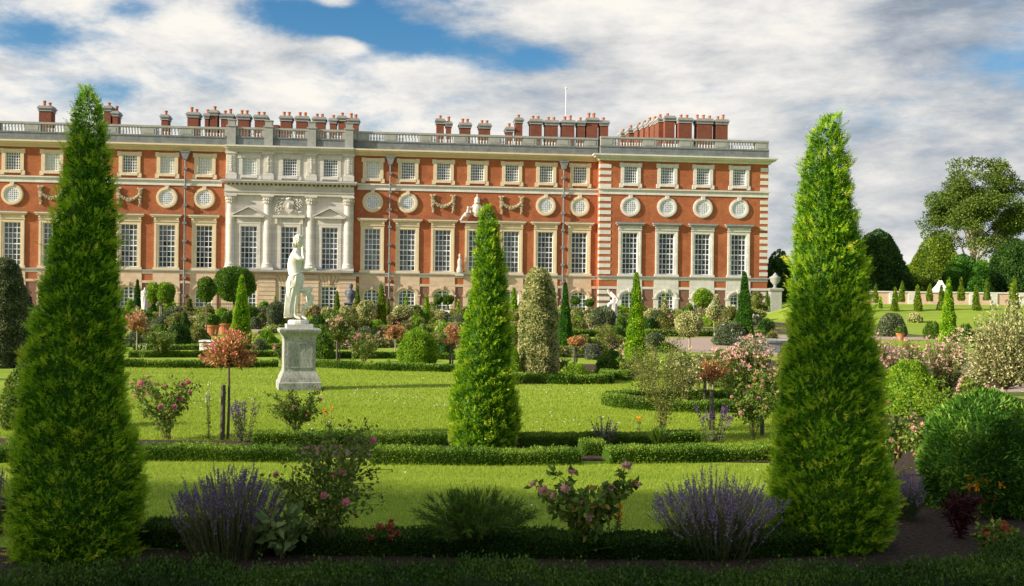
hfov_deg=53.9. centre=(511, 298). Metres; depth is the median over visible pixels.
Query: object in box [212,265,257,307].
standard tree
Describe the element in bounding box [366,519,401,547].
yarrow
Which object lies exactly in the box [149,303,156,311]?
yew cone
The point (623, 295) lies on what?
window
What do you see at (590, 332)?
box hedge
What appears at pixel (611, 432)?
sage plant
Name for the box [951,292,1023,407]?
variegated tree
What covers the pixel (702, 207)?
window
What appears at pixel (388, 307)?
yew cone
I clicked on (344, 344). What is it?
flower clump
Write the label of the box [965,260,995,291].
clipped yew dome
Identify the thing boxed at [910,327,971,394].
honeysuckle bush
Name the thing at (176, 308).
flower clump
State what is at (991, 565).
box hedge
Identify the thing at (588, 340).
shrub
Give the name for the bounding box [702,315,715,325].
flower clump
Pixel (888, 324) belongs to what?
shrub
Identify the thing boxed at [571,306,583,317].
flower clump
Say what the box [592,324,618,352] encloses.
shrub
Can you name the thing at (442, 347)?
shrub
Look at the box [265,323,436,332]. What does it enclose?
box hedge
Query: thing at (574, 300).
standard tree
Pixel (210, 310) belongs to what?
shrub
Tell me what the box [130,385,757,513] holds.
daisies
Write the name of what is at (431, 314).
flower clump
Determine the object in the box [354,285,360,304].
yew cone
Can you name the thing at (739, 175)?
window
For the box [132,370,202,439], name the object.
rose bush
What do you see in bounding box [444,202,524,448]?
yew cone
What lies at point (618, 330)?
flower clump
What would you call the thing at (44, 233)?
window
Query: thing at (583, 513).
rose bush
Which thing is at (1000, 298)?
garden wall
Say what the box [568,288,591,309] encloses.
window
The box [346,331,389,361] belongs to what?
rose bush
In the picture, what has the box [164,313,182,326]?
flower clump
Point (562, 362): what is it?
leafy plant
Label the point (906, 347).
honeysuckle bush
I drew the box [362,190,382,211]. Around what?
window
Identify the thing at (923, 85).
sky
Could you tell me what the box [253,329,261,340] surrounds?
flower clump
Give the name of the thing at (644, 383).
airy shrub
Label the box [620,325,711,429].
shrub
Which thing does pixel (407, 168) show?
window
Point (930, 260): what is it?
clipped yew dome
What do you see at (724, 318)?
flower clump
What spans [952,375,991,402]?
shrub
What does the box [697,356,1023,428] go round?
flower bed
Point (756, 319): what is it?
flower clump
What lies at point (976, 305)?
yew cone
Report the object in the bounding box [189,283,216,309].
window
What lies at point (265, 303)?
shrub
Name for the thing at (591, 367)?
flower bed
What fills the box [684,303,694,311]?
flower clump
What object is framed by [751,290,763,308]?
standard tree
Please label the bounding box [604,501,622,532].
orange foliage plant
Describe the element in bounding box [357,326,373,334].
flower clump
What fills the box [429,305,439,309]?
flower clump
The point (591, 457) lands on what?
flower bed
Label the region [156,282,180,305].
window
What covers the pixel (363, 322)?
shrub
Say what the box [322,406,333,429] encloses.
orange daisy
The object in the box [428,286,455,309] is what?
window
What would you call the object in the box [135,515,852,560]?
box hedge
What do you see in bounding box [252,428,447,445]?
box hedge
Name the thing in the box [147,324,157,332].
flower clump
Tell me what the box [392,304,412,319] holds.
standard tree
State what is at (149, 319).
flower clump
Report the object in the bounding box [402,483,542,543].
juniper
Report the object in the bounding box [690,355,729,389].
honeysuckle standard
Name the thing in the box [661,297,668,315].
holly column
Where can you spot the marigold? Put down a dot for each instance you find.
(976, 489)
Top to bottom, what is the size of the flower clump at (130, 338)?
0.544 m
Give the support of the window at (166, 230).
in the palace
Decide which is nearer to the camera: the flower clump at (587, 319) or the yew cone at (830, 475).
the yew cone at (830, 475)
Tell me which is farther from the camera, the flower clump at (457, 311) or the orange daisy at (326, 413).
the flower clump at (457, 311)
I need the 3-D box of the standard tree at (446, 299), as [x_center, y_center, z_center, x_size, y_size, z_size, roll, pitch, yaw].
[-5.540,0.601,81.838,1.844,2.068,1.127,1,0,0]
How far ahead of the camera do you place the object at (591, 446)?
10.94 m
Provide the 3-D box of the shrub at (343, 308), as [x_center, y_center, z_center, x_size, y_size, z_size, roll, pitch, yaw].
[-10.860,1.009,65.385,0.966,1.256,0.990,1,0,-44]
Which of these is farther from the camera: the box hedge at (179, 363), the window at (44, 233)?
the window at (44, 233)
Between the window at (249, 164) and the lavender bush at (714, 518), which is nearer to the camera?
the lavender bush at (714, 518)
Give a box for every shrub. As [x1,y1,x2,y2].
[0,363,27,430]
[23,293,33,311]
[124,298,133,311]
[156,323,168,331]
[160,309,178,316]
[163,302,173,311]
[167,322,192,344]
[180,312,190,327]
[184,297,194,312]
[191,327,211,343]
[199,307,214,313]
[204,314,221,324]
[218,311,232,322]
[250,316,264,328]
[257,300,268,307]
[266,300,285,324]
[304,307,312,316]
[310,314,325,324]
[316,325,335,358]
[320,306,332,313]
[338,305,351,314]
[343,315,358,330]
[357,318,370,327]
[370,319,383,326]
[396,327,440,363]
[398,320,414,325]
[433,319,445,325]
[438,335,455,352]
[452,321,463,336]
[510,321,517,347]
[510,346,522,371]
[559,362,590,374]
[580,334,592,344]
[589,306,616,326]
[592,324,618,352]
[594,349,624,372]
[616,354,639,369]
[617,315,626,327]
[618,305,627,313]
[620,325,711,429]
[624,347,665,386]
[644,317,658,328]
[646,341,677,351]
[655,311,671,329]
[659,345,689,380]
[660,345,703,398]
[710,321,747,345]
[713,319,730,334]
[757,318,774,333]
[775,341,786,373]
[874,313,907,336]
[884,359,939,416]
[891,465,911,479]
[894,327,904,332]
[903,374,964,413]
[906,312,922,322]
[912,386,1023,519]
[921,320,939,338]
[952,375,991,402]
[957,323,974,341]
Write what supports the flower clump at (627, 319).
on the flower bed at (779, 331)
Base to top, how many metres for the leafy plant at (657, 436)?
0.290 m
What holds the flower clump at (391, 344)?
on the ground at (914, 330)
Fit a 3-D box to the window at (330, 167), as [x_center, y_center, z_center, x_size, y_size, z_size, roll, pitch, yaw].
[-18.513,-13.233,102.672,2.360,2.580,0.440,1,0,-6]
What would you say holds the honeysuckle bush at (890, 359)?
on the flower bed at (772, 363)
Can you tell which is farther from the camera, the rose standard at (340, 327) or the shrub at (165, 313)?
the shrub at (165, 313)
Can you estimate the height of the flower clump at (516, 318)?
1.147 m
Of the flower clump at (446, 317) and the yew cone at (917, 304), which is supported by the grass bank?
the yew cone at (917, 304)
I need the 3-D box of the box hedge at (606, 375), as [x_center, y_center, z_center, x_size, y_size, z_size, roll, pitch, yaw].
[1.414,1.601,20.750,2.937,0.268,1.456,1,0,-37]
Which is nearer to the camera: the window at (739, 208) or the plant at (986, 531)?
the plant at (986, 531)
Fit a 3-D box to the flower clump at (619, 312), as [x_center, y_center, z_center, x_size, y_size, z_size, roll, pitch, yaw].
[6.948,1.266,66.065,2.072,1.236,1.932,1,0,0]
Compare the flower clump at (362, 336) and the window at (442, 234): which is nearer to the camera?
the flower clump at (362, 336)
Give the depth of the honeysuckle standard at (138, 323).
28.23 m
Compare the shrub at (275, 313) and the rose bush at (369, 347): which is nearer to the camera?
the rose bush at (369, 347)
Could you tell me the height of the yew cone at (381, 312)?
2.479 m
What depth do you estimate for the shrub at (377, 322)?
48.09 m
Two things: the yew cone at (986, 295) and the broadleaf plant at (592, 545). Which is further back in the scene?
the yew cone at (986, 295)
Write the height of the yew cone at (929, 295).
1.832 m
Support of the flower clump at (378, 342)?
on the ground at (914, 330)
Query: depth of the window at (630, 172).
104.98 m
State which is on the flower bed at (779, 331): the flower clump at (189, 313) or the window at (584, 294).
the flower clump at (189, 313)
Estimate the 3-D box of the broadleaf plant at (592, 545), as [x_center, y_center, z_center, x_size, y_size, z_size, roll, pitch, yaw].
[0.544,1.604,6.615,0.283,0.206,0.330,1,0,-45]
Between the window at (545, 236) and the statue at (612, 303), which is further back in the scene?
the window at (545, 236)
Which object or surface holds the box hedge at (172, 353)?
on the ground at (914, 330)
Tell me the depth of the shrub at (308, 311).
69.36 m
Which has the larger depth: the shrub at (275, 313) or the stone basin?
the shrub at (275, 313)
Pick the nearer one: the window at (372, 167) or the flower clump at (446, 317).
the flower clump at (446, 317)
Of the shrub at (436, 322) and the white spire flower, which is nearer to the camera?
the white spire flower
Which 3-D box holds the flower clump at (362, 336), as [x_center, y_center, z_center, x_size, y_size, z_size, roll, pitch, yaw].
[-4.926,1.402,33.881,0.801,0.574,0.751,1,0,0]
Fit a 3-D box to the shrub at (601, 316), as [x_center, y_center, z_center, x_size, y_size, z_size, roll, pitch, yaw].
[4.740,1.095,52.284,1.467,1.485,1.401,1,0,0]
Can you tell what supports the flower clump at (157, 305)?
on the flower bed at (779, 323)
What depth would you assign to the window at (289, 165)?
102.20 m
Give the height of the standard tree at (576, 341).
0.848 m
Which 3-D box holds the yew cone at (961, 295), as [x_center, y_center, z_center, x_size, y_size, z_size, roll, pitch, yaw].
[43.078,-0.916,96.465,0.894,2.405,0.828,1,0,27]
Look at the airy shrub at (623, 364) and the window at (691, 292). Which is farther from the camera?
the window at (691, 292)
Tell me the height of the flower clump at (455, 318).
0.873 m
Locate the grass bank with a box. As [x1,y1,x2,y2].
[762,302,1023,326]
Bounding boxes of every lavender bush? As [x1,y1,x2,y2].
[0,466,11,534]
[168,460,287,562]
[251,338,267,349]
[584,343,600,359]
[646,463,791,562]
[887,461,928,520]
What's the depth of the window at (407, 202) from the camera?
103.78 m
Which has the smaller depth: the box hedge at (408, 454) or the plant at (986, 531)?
the plant at (986, 531)
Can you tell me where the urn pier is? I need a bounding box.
[766,273,783,312]
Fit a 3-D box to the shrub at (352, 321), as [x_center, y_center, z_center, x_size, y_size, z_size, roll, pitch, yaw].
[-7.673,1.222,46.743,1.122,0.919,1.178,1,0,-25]
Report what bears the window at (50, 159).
in the palace
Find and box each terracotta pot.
[205,325,219,335]
[219,323,231,333]
[896,333,904,340]
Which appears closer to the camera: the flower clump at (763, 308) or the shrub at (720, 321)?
the shrub at (720, 321)
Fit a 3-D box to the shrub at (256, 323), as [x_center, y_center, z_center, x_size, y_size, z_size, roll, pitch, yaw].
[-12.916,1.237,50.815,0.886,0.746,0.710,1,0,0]
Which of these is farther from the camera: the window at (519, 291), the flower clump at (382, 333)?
the window at (519, 291)
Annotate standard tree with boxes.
[146,281,175,315]
[195,276,217,330]
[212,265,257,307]
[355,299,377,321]
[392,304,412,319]
[433,294,454,309]
[434,309,444,322]
[567,335,584,369]
[570,296,580,307]
[584,299,594,309]
[644,332,665,357]
[674,311,703,349]
[692,287,712,314]
[705,305,721,327]
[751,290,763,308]
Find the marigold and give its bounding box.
[965,474,1005,519]
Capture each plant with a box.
[2,431,16,444]
[229,397,260,441]
[247,500,320,558]
[558,357,571,371]
[575,530,614,552]
[589,416,617,444]
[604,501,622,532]
[640,423,672,444]
[694,403,733,443]
[933,484,996,538]
[970,517,1019,550]
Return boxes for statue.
[141,288,147,309]
[276,234,321,390]
[607,289,618,320]
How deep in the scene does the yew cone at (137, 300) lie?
78.29 m
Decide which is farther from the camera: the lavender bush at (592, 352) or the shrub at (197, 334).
the shrub at (197, 334)
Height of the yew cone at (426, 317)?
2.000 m
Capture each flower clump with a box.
[124,330,143,338]
[124,331,147,346]
[131,309,153,317]
[139,332,158,343]
[143,317,152,325]
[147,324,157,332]
[149,315,167,327]
[152,312,160,317]
[156,303,165,312]
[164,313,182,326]
[168,305,182,311]
[179,311,194,315]
[188,315,197,325]
[189,325,200,329]
[193,307,203,315]
[193,312,210,327]
[204,303,215,311]
[214,307,230,314]
[248,306,258,317]
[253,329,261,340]
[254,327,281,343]
[256,305,267,321]
[257,312,266,324]
[264,325,277,332]
[282,315,300,324]
[304,305,320,317]
[320,312,335,318]
[324,321,332,330]
[332,312,358,321]
[332,339,352,349]
[347,332,360,345]
[348,326,357,333]
[349,304,358,314]
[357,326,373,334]
[359,332,373,344]
[360,338,385,347]
[372,324,389,333]
[372,330,391,340]
[381,337,398,347]
[386,314,401,325]
[389,335,402,342]
[398,322,415,329]
[406,315,425,325]
[411,305,423,316]
[422,309,434,318]
[426,317,437,326]
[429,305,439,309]
[431,332,444,338]
[433,322,452,333]
[443,312,449,321]
[447,315,465,322]
[449,307,466,315]
[508,309,519,321]
[557,305,572,312]
[558,344,568,356]
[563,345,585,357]
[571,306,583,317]
[571,319,587,329]
[583,309,591,314]
[583,313,591,327]
[591,325,604,329]
[601,338,618,351]
[604,325,625,335]
[614,316,628,328]
[614,334,625,344]
[614,342,624,355]
[616,309,625,319]
[644,308,667,316]
[650,309,659,319]
[667,314,674,327]
[673,311,683,317]
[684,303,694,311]
[695,307,707,314]
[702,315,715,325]
[714,316,729,323]
[722,306,736,320]
[751,304,767,311]
[752,314,762,324]
[753,309,766,318]
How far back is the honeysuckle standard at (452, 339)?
25.13 m
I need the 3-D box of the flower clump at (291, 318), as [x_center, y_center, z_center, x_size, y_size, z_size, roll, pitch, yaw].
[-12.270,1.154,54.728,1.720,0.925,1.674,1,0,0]
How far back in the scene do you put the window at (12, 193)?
99.76 m
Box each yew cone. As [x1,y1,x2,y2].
[0,83,157,568]
[133,279,140,307]
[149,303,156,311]
[230,274,251,343]
[333,290,340,312]
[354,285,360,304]
[375,284,386,324]
[386,298,389,314]
[422,294,430,323]
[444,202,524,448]
[510,287,516,310]
[554,288,558,326]
[558,282,572,346]
[624,272,646,361]
[734,271,753,337]
[761,105,907,557]
[765,291,769,305]
[767,294,770,312]
[873,284,878,302]
[878,295,882,307]
[890,287,898,310]
[898,281,905,302]
[913,284,922,310]
[926,283,933,301]
[936,285,944,310]
[938,277,959,342]
[957,277,965,300]
[971,285,981,310]
[982,278,991,300]
[1008,276,1017,299]
[1011,282,1019,308]
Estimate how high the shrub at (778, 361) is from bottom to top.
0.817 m
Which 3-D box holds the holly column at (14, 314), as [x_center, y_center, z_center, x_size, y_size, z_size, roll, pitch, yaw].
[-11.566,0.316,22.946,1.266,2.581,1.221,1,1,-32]
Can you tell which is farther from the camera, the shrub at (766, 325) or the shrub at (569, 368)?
the shrub at (766, 325)
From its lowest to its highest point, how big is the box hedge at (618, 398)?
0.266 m
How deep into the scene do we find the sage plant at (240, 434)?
11.61 m
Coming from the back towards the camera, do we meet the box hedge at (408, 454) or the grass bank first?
the grass bank
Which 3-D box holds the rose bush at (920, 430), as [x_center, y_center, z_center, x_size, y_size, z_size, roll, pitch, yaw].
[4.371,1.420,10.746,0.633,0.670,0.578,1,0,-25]
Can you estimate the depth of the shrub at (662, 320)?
51.29 m
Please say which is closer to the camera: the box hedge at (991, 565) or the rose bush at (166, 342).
the box hedge at (991, 565)
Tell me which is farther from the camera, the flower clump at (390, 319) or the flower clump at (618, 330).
the flower clump at (390, 319)
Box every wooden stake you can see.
[703,376,705,399]
[709,389,713,429]
[760,416,763,435]
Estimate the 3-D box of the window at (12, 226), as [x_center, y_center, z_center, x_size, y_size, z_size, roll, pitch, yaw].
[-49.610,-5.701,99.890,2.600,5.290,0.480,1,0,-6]
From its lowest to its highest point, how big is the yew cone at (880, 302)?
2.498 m
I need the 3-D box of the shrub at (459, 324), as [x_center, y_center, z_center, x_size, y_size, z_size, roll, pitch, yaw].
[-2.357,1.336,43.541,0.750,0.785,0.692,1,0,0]
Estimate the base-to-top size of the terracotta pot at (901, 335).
0.331 m
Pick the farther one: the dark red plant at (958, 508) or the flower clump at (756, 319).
the flower clump at (756, 319)
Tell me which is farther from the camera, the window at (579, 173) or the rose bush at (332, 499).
the window at (579, 173)
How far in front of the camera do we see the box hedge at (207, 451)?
10.27 m
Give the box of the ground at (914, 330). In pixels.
[0,312,1023,556]
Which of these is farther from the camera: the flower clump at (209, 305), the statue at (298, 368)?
the flower clump at (209, 305)
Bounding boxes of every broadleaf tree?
[915,155,1023,261]
[979,257,991,266]
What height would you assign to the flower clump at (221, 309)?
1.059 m
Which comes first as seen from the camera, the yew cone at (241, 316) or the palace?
the yew cone at (241, 316)
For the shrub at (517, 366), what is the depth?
22.08 m
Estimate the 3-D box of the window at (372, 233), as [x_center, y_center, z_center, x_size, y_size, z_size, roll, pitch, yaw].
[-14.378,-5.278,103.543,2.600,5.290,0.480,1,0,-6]
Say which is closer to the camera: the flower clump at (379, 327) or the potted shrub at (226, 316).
the potted shrub at (226, 316)
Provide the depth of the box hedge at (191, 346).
30.89 m
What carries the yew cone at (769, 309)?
on the grass bank
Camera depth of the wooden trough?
30.43 m
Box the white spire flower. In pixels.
[204,382,212,438]
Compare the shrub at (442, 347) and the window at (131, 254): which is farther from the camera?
the window at (131, 254)
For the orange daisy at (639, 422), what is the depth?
12.70 m
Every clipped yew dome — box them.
[767,249,793,301]
[860,228,915,290]
[909,236,957,290]
[941,253,975,291]
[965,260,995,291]
[988,237,1023,292]
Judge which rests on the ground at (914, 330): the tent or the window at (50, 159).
the tent
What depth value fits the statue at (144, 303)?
61.53 m
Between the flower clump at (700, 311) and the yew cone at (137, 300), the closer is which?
the yew cone at (137, 300)
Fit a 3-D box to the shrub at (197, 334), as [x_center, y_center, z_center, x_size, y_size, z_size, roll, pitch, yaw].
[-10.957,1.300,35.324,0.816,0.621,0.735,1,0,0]
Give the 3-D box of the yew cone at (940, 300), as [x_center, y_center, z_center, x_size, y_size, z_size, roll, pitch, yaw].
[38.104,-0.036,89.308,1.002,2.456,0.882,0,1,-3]
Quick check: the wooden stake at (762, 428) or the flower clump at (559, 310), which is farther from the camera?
the flower clump at (559, 310)
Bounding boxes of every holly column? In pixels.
[0,256,30,368]
[517,266,559,373]
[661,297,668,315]
[712,294,720,321]
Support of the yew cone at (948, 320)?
on the ground at (914, 330)
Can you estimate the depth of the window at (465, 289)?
104.42 m
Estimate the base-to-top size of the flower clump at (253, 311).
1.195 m
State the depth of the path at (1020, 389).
20.38 m
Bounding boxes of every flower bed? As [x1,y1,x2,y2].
[0,433,1023,581]
[0,438,771,461]
[35,316,786,327]
[264,326,922,335]
[516,364,611,383]
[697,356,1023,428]
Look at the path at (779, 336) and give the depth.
48.80 m
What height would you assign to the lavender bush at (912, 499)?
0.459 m
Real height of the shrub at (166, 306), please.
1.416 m
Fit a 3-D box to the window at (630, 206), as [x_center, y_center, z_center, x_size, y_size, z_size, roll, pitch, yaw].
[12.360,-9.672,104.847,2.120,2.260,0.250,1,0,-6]
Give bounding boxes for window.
[0,148,25,174]
[0,214,25,267]
[1,182,23,204]
[37,215,58,267]
[39,149,63,175]
[116,217,141,268]
[117,151,141,177]
[117,282,141,307]
[153,217,179,269]
[155,152,179,177]
[156,186,177,207]
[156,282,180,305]
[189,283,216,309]
[190,218,216,269]
[193,153,216,178]
[194,186,214,208]
[232,206,264,268]
[237,154,261,178]
[248,284,257,306]
[273,215,304,268]
[278,155,301,179]
[278,284,297,311]
[313,207,345,269]
[319,156,341,180]
[319,285,338,308]
[359,221,384,272]
[359,285,385,307]
[361,157,384,182]
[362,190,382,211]
[393,286,420,306]
[394,222,419,272]
[397,158,419,183]
[397,191,417,212]
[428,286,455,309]
[430,223,454,273]
[432,159,454,184]
[462,287,470,306]
[464,223,481,273]
[466,160,488,185]
[499,224,523,274]
[501,161,523,186]
[506,287,522,304]
[533,225,557,274]
[535,162,557,186]
[536,194,555,215]
[567,225,591,275]
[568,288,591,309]
[569,163,590,187]
[570,195,589,216]
[617,225,641,275]
[617,288,642,308]
[619,163,641,187]
[620,195,640,216]
[653,289,678,309]
[654,226,678,276]
[656,163,678,188]
[657,196,676,216]
[689,290,713,308]
[690,227,714,276]
[692,164,714,189]
[693,196,712,217]
[725,290,750,307]
[726,228,750,277]
[728,165,750,190]
[729,197,748,218]
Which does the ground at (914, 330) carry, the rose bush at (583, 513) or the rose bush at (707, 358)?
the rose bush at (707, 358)
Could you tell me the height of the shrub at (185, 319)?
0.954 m
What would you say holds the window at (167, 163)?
in the palace
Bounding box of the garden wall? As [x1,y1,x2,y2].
[869,291,1023,304]
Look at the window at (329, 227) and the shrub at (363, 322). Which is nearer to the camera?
the shrub at (363, 322)
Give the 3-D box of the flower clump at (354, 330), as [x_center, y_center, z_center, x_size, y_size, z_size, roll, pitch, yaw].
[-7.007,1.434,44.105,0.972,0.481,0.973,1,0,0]
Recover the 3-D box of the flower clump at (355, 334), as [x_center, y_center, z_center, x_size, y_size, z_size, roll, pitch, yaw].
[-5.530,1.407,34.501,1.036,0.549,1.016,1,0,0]
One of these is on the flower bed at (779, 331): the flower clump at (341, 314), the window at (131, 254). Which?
the flower clump at (341, 314)
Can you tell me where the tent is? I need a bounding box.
[932,280,945,291]
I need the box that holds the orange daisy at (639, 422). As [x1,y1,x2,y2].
[636,415,641,430]
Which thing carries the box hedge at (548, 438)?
on the ground at (914, 330)
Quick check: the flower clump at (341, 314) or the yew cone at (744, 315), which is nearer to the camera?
the yew cone at (744, 315)
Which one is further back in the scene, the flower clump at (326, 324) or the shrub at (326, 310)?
the shrub at (326, 310)
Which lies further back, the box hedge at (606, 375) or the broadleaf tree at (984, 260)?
the broadleaf tree at (984, 260)
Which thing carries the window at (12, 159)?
in the palace
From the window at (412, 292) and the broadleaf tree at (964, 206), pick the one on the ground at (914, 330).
the broadleaf tree at (964, 206)
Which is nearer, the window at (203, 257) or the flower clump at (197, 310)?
the flower clump at (197, 310)
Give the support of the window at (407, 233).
in the palace
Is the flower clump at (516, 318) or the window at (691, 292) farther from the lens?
the window at (691, 292)
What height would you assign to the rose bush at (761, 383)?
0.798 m
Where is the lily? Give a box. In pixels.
[138,344,146,358]
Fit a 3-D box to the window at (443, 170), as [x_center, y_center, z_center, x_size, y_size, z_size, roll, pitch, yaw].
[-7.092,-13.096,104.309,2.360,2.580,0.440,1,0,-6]
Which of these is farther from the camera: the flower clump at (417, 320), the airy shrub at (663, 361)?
the flower clump at (417, 320)
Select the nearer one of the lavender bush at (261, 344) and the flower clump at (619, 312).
the lavender bush at (261, 344)
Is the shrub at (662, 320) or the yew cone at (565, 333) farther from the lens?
the shrub at (662, 320)
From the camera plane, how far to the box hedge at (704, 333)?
47.62 m
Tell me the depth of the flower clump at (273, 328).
45.58 m
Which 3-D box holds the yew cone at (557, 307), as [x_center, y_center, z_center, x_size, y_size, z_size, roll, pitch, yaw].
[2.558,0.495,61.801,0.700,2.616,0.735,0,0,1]
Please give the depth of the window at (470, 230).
104.44 m
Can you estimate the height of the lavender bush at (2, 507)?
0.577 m
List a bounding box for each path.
[40,326,990,340]
[646,338,905,355]
[901,357,1023,391]
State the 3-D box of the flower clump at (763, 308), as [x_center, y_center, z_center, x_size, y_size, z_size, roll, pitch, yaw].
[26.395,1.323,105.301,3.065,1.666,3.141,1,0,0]
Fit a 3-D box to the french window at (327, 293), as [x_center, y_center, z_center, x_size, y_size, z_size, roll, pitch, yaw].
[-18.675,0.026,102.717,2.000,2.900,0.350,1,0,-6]
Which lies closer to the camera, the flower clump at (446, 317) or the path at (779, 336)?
the path at (779, 336)
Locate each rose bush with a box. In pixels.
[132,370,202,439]
[143,326,176,352]
[260,417,398,538]
[263,386,325,430]
[272,343,281,363]
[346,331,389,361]
[524,457,642,542]
[683,350,717,387]
[719,377,779,439]
[745,365,781,417]
[884,400,923,465]
[898,400,925,451]
[912,439,922,455]
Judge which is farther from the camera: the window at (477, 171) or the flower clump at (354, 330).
the window at (477, 171)
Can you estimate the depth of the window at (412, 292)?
103.91 m
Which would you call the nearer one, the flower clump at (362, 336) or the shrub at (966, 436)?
the shrub at (966, 436)
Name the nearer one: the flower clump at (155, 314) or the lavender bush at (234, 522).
the lavender bush at (234, 522)
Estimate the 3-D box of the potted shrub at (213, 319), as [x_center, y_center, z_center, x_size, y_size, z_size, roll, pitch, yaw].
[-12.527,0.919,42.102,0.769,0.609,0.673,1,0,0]
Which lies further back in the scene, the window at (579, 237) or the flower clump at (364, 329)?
the window at (579, 237)
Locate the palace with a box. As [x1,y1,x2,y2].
[0,87,778,311]
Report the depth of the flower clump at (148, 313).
58.17 m
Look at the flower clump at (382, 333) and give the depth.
35.40 m
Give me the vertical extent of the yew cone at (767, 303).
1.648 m
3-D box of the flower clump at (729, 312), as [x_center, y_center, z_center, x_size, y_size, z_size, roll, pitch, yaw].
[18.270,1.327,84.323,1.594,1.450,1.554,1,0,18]
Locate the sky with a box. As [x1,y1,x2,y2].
[0,0,1023,278]
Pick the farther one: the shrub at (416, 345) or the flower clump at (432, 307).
the flower clump at (432, 307)
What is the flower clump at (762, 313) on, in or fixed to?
on the terrace path
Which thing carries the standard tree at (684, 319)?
on the path at (698, 345)
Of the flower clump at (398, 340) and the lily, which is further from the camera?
the flower clump at (398, 340)
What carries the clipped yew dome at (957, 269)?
on the ground at (914, 330)
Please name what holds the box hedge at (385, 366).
on the ground at (914, 330)
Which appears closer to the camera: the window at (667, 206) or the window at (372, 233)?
the window at (372, 233)
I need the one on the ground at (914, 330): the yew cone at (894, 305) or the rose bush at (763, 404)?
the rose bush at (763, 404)
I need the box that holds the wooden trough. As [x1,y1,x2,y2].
[199,340,218,349]
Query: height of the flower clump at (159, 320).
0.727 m
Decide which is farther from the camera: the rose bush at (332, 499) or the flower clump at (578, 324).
the flower clump at (578, 324)
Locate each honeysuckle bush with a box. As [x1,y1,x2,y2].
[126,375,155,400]
[700,331,775,390]
[706,347,729,386]
[873,330,914,382]
[896,337,929,367]
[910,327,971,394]
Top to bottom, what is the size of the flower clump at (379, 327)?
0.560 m
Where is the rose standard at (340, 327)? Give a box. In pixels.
[325,316,353,360]
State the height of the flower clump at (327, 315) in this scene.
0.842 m
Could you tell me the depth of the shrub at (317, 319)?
51.09 m
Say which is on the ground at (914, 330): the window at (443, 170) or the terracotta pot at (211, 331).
the terracotta pot at (211, 331)
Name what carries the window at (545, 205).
in the palace
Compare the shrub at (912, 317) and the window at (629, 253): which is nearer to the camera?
the shrub at (912, 317)
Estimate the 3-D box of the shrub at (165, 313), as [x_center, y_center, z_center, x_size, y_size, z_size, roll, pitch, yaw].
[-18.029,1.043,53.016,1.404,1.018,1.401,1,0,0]
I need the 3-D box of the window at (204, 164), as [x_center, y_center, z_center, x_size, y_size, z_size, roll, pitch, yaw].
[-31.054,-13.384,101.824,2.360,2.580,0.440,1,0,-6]
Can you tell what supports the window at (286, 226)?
in the palace
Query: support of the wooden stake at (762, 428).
on the ground at (914, 330)
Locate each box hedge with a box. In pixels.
[0,440,300,462]
[0,530,1023,585]
[123,358,278,367]
[128,349,280,357]
[132,342,281,349]
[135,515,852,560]
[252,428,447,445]
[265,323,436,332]
[316,359,457,371]
[332,350,455,359]
[370,442,581,465]
[511,368,636,384]
[516,428,700,446]
[557,328,626,336]
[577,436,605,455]
[601,386,776,412]
[602,440,774,463]
[644,328,765,336]
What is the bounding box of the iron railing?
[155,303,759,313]
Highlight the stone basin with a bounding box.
[733,338,788,352]
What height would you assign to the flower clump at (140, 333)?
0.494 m
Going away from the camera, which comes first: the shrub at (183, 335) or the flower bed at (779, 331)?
the shrub at (183, 335)
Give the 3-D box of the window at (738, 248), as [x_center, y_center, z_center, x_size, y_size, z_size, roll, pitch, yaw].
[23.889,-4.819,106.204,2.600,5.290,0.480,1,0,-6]
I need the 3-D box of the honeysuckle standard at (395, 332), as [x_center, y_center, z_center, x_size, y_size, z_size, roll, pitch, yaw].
[-3.359,1.150,28.659,0.727,1.022,0.737,1,0,0]
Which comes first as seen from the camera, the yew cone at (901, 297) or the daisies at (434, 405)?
the daisies at (434, 405)
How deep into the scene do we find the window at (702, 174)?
105.75 m
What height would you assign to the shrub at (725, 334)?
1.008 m
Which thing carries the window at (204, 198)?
in the palace
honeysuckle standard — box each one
[125,308,150,350]
[198,324,258,439]
[382,322,405,351]
[440,322,464,363]
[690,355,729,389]
[766,328,778,338]
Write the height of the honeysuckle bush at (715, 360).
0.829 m
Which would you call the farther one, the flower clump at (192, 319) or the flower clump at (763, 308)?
the flower clump at (763, 308)
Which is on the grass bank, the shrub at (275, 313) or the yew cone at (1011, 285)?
the yew cone at (1011, 285)
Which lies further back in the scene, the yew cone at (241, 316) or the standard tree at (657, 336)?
the yew cone at (241, 316)
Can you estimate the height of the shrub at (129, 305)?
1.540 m
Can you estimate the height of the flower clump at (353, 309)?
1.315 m
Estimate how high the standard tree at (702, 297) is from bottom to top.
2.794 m

